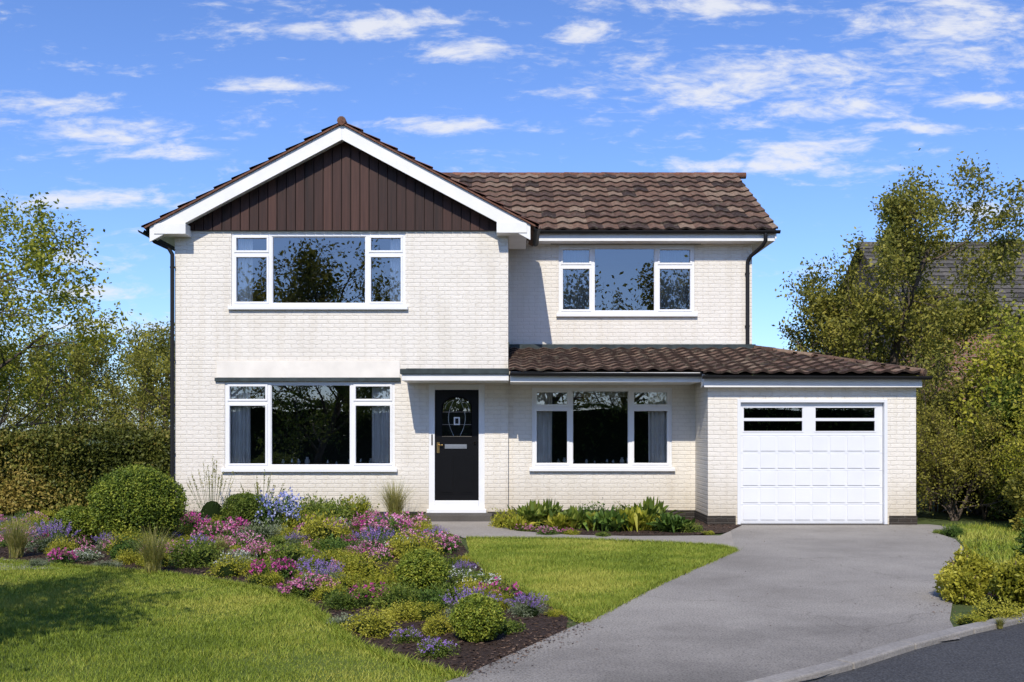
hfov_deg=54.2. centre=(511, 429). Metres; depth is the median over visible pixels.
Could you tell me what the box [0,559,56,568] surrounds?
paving
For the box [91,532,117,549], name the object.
lavender plant
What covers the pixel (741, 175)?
ridge tiles
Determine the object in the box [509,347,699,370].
lean to tiles
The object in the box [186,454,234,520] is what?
tall perennial plant
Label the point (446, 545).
pink flower plant
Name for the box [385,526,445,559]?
golden spirea shrub
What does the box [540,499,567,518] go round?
hellebore plant
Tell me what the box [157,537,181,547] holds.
green leafy plant
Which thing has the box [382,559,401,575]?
golden spirea shrub
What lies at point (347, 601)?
green leafy plant
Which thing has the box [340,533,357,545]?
magenta flower plant
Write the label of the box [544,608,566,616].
ground cover plant
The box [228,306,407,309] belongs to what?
bedroom window sill
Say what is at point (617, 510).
green leafy plant
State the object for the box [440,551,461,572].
green leafy plant
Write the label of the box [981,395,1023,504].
tall shrub
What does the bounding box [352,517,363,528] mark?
pink flower plant
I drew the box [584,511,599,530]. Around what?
hellebore plant
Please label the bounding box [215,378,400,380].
window flashing
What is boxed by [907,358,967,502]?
tall shrub
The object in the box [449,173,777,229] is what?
roof tiles
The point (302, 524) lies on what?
pink flower plant
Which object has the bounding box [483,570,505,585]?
golden spirea shrub
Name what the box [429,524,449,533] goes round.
lavender plant
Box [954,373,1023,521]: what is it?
laurel shrub
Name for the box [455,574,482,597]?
golden spirea shrub
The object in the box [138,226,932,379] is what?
gutters
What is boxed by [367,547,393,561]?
pink flower plant
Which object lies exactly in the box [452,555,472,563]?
ground cover plant
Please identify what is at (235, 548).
ground cover plant
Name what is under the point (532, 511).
hellebore plant
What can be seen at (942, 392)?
tall shrub
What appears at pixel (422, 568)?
topiary bush
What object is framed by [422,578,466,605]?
green leafy plant
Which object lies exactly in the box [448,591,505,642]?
topiary bush
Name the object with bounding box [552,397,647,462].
window glass
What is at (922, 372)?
hip tiles
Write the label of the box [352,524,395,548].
lavender plant
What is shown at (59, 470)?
hedge
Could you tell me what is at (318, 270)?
window glass
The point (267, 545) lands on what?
pink flower plant
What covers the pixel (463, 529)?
garden path
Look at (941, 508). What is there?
laurel shrub
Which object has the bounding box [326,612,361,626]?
ground cover plant
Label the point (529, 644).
bark litter
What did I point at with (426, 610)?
green leafy plant
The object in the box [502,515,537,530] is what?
hellebore plant
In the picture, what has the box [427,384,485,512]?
door frame
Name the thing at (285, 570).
magenta flower plant
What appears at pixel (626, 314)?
landing window sill
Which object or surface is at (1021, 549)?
laurel shrub
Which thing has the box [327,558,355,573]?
pink flower plant
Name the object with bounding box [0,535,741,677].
lawn edge grass
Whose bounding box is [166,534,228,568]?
green leafy plant
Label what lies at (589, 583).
lawn
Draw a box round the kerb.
[745,612,1023,681]
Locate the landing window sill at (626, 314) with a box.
[556,313,697,316]
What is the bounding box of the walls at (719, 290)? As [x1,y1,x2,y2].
[508,238,751,396]
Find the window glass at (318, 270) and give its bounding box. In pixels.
[253,238,389,302]
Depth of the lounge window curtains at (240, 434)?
18.47 m
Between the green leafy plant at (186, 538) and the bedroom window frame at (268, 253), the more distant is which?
the bedroom window frame at (268, 253)
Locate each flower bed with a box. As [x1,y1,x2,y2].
[0,519,567,674]
[508,518,740,534]
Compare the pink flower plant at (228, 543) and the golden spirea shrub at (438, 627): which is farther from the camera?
the pink flower plant at (228, 543)
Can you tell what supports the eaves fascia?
attached to the walls at (719, 290)
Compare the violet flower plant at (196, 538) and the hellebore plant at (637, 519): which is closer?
the violet flower plant at (196, 538)
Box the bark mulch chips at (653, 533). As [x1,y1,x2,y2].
[497,518,735,535]
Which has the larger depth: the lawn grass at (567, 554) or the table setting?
the table setting
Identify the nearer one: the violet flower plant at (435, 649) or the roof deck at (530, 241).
the violet flower plant at (435, 649)
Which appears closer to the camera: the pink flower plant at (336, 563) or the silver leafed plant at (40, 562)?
the pink flower plant at (336, 563)
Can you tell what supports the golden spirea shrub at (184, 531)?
on the flower bed at (541, 624)
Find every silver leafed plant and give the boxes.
[22,558,55,566]
[92,560,124,567]
[237,518,287,541]
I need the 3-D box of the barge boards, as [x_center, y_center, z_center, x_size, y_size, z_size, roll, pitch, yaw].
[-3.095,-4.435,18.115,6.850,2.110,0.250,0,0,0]
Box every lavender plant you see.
[24,517,79,552]
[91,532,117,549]
[164,532,184,541]
[284,531,308,547]
[298,558,345,581]
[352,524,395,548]
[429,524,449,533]
[439,584,500,619]
[451,559,477,577]
[501,591,549,617]
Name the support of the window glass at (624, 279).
attached to the walls at (719, 290)
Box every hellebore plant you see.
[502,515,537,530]
[507,499,557,525]
[536,512,577,529]
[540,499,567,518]
[549,505,591,528]
[583,505,628,531]
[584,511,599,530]
[611,505,657,531]
[620,497,683,526]
[646,512,694,531]
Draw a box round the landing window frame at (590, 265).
[559,245,693,312]
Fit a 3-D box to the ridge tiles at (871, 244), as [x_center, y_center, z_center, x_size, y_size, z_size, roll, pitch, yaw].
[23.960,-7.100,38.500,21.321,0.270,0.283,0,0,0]
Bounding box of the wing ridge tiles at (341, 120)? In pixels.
[337,116,346,125]
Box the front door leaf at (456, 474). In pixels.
[435,390,478,499]
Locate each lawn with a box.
[0,568,454,681]
[485,540,694,615]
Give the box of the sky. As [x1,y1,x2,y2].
[0,0,1023,430]
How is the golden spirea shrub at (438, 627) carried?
on the flower bed at (541, 624)
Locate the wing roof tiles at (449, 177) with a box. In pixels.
[347,123,539,228]
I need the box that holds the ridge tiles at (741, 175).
[442,172,745,178]
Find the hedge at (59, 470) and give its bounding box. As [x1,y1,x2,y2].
[0,418,174,514]
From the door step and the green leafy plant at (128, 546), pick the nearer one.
the green leafy plant at (128, 546)
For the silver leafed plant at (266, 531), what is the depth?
14.71 m
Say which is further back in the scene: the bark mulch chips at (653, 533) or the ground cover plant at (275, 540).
the bark mulch chips at (653, 533)
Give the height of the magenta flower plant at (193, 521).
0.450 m
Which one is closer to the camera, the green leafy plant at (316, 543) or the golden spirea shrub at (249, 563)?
the golden spirea shrub at (249, 563)
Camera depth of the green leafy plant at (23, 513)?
17.83 m
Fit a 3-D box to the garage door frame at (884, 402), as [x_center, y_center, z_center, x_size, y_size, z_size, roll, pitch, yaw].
[5.166,0.551,17.253,2.580,2.158,0.135,0,0,0]
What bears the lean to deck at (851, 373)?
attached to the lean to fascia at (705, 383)
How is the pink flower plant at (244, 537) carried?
on the flower bed at (541, 624)
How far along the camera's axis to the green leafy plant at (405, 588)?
9.50 m
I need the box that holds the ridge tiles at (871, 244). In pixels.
[856,242,1023,248]
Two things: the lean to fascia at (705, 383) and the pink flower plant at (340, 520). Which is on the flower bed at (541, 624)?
the pink flower plant at (340, 520)
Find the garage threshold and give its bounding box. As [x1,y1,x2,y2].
[737,524,888,524]
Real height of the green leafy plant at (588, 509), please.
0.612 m
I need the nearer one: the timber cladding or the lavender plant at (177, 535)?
the lavender plant at (177, 535)
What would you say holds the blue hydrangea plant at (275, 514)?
on the flower bed at (541, 624)
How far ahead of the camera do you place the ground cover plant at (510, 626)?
8.08 m
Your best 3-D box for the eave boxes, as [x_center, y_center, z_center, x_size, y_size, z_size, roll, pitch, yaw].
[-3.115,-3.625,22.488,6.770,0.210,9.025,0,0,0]
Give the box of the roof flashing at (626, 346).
[508,342,755,351]
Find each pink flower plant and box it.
[0,527,37,547]
[24,510,49,518]
[69,536,93,548]
[73,544,96,555]
[99,538,113,551]
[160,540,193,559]
[190,518,242,539]
[212,535,234,547]
[228,530,268,549]
[232,541,268,560]
[244,542,276,555]
[276,571,340,598]
[292,522,308,535]
[323,518,349,528]
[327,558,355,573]
[345,544,374,561]
[351,509,379,521]
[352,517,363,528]
[357,512,423,538]
[357,539,395,556]
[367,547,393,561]
[384,509,429,525]
[394,528,420,542]
[418,530,465,554]
[447,534,461,545]
[514,524,535,531]
[536,525,559,534]
[988,588,1013,603]
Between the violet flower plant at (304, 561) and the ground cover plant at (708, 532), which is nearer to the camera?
the violet flower plant at (304, 561)
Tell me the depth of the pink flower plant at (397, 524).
14.98 m
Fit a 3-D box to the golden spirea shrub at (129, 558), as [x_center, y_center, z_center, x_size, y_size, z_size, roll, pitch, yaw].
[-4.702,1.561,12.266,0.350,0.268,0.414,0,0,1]
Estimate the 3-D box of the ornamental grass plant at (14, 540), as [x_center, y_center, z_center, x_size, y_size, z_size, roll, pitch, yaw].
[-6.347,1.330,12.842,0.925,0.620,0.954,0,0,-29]
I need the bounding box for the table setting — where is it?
[272,456,640,463]
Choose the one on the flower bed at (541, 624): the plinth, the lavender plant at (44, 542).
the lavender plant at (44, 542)
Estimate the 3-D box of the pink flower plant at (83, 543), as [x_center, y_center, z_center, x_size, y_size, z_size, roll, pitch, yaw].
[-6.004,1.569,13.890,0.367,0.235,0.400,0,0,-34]
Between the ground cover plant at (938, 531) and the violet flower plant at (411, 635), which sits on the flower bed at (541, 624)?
the violet flower plant at (411, 635)
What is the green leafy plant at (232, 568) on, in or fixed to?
on the flower bed at (541, 624)
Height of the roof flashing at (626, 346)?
0.190 m
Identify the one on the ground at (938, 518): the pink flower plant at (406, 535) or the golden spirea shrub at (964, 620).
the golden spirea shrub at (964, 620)
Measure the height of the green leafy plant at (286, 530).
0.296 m
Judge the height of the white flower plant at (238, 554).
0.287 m
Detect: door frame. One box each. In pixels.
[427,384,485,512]
[737,399,887,523]
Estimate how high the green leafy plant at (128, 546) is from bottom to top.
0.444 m
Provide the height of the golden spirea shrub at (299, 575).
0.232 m
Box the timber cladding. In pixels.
[188,141,496,230]
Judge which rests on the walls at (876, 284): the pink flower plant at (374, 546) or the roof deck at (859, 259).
the roof deck at (859, 259)
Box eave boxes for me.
[154,222,526,248]
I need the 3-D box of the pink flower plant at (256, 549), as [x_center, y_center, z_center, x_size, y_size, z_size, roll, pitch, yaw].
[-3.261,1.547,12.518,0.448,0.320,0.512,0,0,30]
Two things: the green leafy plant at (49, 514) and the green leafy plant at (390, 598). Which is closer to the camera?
the green leafy plant at (390, 598)
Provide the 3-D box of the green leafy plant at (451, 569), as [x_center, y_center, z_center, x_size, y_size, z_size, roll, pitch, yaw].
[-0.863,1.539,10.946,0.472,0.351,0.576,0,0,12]
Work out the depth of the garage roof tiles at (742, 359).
17.87 m
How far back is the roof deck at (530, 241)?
19.70 m
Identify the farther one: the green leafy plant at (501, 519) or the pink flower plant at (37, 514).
the pink flower plant at (37, 514)
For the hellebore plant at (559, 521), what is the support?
on the flower bed at (714, 530)
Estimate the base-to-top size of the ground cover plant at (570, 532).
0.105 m
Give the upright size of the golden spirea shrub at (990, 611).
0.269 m
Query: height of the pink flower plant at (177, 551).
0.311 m
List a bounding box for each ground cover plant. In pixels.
[227,544,240,554]
[245,569,284,585]
[266,535,291,546]
[267,534,295,542]
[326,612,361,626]
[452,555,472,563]
[463,570,490,577]
[499,616,528,634]
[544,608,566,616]
[564,529,579,534]
[595,531,610,536]
[701,530,714,534]
[932,528,946,534]
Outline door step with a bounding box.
[424,513,491,520]
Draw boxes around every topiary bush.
[48,504,98,542]
[85,463,188,540]
[219,492,269,528]
[394,547,451,593]
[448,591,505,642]
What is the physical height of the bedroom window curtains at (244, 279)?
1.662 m
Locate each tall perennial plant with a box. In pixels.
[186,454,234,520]
[238,469,285,511]
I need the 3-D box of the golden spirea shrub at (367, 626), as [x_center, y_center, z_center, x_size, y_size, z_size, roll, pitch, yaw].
[-1.144,1.554,8.050,0.505,0.291,0.580,0,0,9]
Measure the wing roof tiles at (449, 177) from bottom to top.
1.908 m
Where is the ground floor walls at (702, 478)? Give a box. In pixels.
[508,372,915,524]
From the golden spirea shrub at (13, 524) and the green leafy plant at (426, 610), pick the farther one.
the golden spirea shrub at (13, 524)
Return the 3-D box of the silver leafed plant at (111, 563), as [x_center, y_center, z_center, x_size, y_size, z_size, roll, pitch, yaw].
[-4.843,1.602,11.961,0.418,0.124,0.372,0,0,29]
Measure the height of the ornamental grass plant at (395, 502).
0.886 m
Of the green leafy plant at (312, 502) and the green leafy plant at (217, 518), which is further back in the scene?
the green leafy plant at (312, 502)
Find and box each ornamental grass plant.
[0,511,44,557]
[122,525,190,573]
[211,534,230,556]
[374,474,416,517]
[993,614,1006,628]
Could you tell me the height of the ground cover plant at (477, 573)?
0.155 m
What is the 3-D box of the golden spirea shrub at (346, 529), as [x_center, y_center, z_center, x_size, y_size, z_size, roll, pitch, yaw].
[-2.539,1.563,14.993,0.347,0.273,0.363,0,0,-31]
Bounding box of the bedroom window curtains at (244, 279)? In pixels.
[237,238,400,301]
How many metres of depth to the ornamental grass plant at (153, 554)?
11.35 m
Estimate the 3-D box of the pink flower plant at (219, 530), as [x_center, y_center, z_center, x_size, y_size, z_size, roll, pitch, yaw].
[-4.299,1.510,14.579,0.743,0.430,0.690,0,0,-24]
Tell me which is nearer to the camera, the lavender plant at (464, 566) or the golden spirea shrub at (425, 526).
the lavender plant at (464, 566)
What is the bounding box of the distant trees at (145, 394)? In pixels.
[0,316,786,444]
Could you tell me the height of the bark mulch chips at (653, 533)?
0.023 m
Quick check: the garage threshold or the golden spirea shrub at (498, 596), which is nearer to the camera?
the golden spirea shrub at (498, 596)
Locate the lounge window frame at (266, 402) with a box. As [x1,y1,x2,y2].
[225,382,394,467]
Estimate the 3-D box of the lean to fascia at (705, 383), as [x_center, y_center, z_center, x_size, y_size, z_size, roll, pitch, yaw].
[3.475,-0.858,20.510,7.010,0.266,6.980,0,0,0]
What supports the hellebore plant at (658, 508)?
on the flower bed at (714, 530)
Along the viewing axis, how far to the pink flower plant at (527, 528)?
16.10 m
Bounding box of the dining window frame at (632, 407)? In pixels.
[532,388,671,467]
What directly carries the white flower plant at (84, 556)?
on the flower bed at (541, 624)
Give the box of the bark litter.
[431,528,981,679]
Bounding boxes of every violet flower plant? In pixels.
[182,531,216,550]
[293,553,329,575]
[389,625,422,643]
[415,632,460,659]
[422,526,449,537]
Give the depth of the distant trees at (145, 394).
33.57 m
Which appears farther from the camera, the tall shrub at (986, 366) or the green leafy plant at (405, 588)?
the tall shrub at (986, 366)
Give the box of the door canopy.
[400,368,508,382]
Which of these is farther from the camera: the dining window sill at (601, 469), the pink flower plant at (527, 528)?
the dining window sill at (601, 469)
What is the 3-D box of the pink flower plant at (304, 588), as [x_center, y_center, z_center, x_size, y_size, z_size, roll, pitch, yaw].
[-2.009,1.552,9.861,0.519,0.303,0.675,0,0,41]
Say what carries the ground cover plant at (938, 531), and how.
on the ground at (938, 518)
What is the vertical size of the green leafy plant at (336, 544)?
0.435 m
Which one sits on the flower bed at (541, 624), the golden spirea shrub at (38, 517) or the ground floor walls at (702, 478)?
the golden spirea shrub at (38, 517)
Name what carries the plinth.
on the ground at (938, 518)
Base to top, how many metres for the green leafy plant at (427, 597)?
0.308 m
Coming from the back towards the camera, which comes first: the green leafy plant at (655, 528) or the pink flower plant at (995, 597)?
the green leafy plant at (655, 528)
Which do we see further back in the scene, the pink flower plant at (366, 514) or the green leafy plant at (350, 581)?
the pink flower plant at (366, 514)
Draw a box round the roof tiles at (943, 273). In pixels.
[860,246,1023,315]
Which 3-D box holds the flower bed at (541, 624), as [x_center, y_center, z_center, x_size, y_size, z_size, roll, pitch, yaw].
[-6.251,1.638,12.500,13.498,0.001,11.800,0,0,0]
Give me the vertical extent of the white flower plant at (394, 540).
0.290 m
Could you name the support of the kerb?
on the ground at (938, 518)
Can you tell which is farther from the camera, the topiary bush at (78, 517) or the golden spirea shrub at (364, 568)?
the topiary bush at (78, 517)
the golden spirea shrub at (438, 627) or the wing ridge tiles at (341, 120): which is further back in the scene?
the wing ridge tiles at (341, 120)
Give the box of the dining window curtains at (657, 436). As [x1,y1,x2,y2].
[537,393,666,462]
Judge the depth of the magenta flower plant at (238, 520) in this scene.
15.20 m
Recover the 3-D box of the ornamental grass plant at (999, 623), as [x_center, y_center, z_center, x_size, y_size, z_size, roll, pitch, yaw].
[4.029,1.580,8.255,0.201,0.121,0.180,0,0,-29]
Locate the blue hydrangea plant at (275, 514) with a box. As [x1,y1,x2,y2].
[252,487,304,529]
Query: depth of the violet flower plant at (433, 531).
14.35 m
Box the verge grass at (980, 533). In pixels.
[940,521,1022,588]
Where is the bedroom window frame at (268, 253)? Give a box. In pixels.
[232,233,404,305]
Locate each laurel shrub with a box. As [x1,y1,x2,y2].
[916,406,995,512]
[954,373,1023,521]
[1000,467,1023,532]
[1011,534,1023,553]
[1015,517,1023,541]
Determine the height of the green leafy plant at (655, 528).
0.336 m
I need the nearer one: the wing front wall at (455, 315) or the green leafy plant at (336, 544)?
the green leafy plant at (336, 544)
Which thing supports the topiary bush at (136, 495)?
on the flower bed at (541, 624)
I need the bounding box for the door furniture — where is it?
[431,417,466,452]
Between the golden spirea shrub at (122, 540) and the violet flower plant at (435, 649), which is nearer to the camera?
the violet flower plant at (435, 649)
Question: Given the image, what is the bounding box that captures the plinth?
[184,510,916,524]
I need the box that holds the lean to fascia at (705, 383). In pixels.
[510,372,921,387]
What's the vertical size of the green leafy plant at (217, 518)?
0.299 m
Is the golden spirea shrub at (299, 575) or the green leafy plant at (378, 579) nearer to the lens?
the green leafy plant at (378, 579)
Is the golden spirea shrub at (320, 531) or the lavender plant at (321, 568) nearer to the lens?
the lavender plant at (321, 568)
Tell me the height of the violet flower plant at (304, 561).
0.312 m
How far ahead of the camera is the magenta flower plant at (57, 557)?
12.15 m
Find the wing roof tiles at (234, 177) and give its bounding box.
[141,123,337,229]
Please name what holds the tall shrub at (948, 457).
on the ground at (938, 518)
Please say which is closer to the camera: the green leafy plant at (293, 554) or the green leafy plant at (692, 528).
the green leafy plant at (293, 554)
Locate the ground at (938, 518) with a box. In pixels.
[0,435,1023,627]
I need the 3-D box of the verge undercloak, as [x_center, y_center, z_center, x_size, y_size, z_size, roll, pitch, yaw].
[-3.090,-4.568,17.973,7.020,1.912,0.055,0,0,0]
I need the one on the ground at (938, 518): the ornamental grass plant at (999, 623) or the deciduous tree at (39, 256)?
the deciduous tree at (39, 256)
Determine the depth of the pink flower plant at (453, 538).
14.01 m
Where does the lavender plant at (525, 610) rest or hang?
on the flower bed at (541, 624)
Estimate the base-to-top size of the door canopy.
0.270 m
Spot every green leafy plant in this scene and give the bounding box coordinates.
[15,509,35,518]
[22,516,47,526]
[31,522,47,540]
[40,509,58,519]
[107,532,143,559]
[135,548,174,568]
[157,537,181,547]
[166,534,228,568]
[177,534,191,542]
[204,554,249,577]
[212,515,221,522]
[263,538,314,567]
[274,526,300,541]
[278,506,316,531]
[286,541,316,555]
[294,494,332,514]
[308,536,338,548]
[308,580,346,601]
[310,494,357,525]
[316,528,355,553]
[318,586,366,610]
[323,571,368,593]
[340,493,379,519]
[360,568,400,591]
[368,576,420,609]
[378,526,403,543]
[386,583,420,601]
[405,600,450,621]
[410,584,448,609]
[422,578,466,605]
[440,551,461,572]
[443,556,455,577]
[488,507,520,527]
[578,497,608,513]
[613,501,631,512]
[644,514,673,531]
[678,521,703,532]
[940,521,965,536]
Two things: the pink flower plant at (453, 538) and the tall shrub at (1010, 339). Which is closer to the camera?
the pink flower plant at (453, 538)
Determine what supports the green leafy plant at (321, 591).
on the flower bed at (541, 624)
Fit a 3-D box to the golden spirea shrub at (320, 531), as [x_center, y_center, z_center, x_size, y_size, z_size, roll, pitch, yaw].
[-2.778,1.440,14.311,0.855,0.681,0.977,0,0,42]
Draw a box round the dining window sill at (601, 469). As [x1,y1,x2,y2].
[529,468,674,470]
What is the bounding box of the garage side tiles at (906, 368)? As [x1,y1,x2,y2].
[753,346,909,369]
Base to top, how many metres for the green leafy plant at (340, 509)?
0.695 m
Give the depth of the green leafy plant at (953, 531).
15.41 m
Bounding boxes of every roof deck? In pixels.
[146,128,775,245]
[841,247,1022,306]
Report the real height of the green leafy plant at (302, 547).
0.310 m
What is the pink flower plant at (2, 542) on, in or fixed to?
on the flower bed at (541, 624)
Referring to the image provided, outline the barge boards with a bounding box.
[150,125,529,241]
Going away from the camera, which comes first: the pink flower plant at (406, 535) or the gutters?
the pink flower plant at (406, 535)
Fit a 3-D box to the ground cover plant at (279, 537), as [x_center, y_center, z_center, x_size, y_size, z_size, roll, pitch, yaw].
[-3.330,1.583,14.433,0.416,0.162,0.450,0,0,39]
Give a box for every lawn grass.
[466,536,734,618]
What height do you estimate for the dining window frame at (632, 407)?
1.472 m
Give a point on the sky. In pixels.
(126, 113)
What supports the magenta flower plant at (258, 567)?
on the flower bed at (541, 624)
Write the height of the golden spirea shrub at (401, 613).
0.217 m
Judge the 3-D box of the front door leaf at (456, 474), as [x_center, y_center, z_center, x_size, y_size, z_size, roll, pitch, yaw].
[-1.013,0.283,18.361,0.797,2.021,0.058,0,0,0]
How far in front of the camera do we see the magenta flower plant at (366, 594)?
9.36 m
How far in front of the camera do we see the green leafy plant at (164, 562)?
11.94 m
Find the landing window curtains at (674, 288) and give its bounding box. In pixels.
[563,250,688,308]
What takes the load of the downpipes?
attached to the walls at (719, 290)
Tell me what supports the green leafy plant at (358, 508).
on the flower bed at (541, 624)
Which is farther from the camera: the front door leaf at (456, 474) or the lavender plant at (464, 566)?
the front door leaf at (456, 474)
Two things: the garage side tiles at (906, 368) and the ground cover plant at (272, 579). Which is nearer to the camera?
the ground cover plant at (272, 579)
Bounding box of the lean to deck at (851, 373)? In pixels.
[509,351,916,375]
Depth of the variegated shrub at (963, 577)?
9.42 m
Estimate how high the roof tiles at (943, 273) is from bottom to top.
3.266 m
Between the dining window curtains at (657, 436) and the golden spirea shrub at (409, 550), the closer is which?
the golden spirea shrub at (409, 550)
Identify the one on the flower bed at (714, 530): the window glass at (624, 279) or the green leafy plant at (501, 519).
the green leafy plant at (501, 519)
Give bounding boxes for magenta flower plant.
[46,547,77,563]
[176,510,211,532]
[216,515,250,533]
[248,556,284,578]
[267,556,297,578]
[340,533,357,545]
[345,580,387,606]
[354,514,386,532]
[472,577,525,605]
[560,527,572,533]
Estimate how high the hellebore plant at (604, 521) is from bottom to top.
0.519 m
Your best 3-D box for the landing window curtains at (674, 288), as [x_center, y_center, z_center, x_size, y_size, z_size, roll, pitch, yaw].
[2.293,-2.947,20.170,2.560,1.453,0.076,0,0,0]
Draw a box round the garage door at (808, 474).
[741,403,882,523]
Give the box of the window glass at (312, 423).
[250,386,371,462]
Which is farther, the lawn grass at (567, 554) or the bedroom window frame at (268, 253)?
the bedroom window frame at (268, 253)
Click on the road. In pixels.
(995, 655)
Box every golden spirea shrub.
[0,517,33,536]
[25,511,49,522]
[42,535,79,556]
[102,524,150,554]
[113,547,139,564]
[165,524,192,539]
[245,556,267,571]
[294,567,318,582]
[295,507,352,543]
[297,544,339,570]
[330,548,389,581]
[332,524,353,537]
[335,546,359,561]
[340,603,402,639]
[377,599,421,622]
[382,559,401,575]
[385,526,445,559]
[398,541,427,562]
[412,518,433,534]
[420,609,453,636]
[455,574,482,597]
[471,580,513,609]
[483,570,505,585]
[951,611,989,624]
[966,593,1023,623]
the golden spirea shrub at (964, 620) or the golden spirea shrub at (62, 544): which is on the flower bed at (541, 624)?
the golden spirea shrub at (62, 544)
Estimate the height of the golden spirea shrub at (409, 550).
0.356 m
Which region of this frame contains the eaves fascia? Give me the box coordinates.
[527,234,774,254]
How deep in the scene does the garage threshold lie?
17.12 m
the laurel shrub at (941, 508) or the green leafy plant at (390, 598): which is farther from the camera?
the laurel shrub at (941, 508)
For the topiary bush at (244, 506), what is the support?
on the flower bed at (541, 624)
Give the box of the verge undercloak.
[144,124,534,228]
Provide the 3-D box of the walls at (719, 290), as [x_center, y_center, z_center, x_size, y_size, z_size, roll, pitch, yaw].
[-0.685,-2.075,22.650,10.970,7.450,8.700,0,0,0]
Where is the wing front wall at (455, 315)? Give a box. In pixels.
[175,231,507,512]
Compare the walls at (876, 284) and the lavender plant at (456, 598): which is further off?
the walls at (876, 284)
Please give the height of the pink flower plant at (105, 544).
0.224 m
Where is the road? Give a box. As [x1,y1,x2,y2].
[806,623,1023,681]
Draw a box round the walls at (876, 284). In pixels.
[844,255,1023,399]
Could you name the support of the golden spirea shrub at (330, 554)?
on the flower bed at (541, 624)
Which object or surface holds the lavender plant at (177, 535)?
on the flower bed at (541, 624)
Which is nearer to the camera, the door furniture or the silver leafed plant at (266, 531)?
the silver leafed plant at (266, 531)
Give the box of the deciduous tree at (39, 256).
[0,188,144,430]
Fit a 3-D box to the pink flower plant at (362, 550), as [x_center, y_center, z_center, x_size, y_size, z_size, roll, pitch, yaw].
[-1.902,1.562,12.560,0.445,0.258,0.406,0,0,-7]
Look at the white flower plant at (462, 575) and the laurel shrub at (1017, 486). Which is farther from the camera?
the laurel shrub at (1017, 486)
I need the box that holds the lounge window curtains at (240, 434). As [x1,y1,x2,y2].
[231,387,389,462]
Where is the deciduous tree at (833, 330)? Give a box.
[772,148,1023,401]
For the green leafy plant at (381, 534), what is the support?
on the flower bed at (541, 624)
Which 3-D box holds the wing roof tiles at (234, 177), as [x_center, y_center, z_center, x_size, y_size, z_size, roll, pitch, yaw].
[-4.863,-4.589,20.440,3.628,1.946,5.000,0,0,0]
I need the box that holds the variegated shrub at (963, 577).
[933,542,1023,607]
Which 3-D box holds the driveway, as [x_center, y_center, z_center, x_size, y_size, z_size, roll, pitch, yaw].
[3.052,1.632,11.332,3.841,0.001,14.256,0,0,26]
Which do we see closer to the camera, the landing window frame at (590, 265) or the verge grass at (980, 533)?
the verge grass at (980, 533)
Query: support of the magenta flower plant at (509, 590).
on the flower bed at (541, 624)
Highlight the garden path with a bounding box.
[430,521,733,546]
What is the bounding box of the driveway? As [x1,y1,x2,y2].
[446,524,966,681]
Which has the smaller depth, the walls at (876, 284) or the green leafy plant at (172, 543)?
the green leafy plant at (172, 543)
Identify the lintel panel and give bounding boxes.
[216,361,399,377]
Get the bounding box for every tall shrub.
[899,330,1023,514]
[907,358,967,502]
[916,396,1022,521]
[943,304,1023,486]
[954,296,1023,409]
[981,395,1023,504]
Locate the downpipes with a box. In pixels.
[146,228,767,489]
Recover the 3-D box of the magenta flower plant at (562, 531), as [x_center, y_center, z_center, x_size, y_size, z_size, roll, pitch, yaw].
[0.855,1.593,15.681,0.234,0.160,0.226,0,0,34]
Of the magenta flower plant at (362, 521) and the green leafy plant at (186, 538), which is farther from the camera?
the magenta flower plant at (362, 521)
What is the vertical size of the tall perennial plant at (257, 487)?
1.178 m
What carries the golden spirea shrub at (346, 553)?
on the flower bed at (541, 624)
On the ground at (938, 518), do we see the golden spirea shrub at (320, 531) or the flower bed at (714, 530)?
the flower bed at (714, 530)
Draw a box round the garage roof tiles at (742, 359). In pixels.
[676,347,920,373]
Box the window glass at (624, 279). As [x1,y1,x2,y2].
[595,249,689,309]
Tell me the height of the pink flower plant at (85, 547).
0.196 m
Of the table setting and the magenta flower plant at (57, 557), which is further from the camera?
the table setting
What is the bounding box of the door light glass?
[442,398,470,435]
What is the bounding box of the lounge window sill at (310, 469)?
[221,468,396,471]
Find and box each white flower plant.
[66,548,102,561]
[214,547,257,568]
[384,535,411,545]
[445,566,504,589]
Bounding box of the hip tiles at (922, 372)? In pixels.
[756,345,926,375]
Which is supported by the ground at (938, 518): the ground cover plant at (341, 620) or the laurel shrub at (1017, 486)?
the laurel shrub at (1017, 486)
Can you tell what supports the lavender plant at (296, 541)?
on the flower bed at (541, 624)
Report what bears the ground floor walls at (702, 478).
on the ground at (938, 518)
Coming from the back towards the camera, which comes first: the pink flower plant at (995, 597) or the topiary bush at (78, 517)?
the topiary bush at (78, 517)
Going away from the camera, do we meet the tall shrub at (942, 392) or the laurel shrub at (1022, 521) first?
the laurel shrub at (1022, 521)
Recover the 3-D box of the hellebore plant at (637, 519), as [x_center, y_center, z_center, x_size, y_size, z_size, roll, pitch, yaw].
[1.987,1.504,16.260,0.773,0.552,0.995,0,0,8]

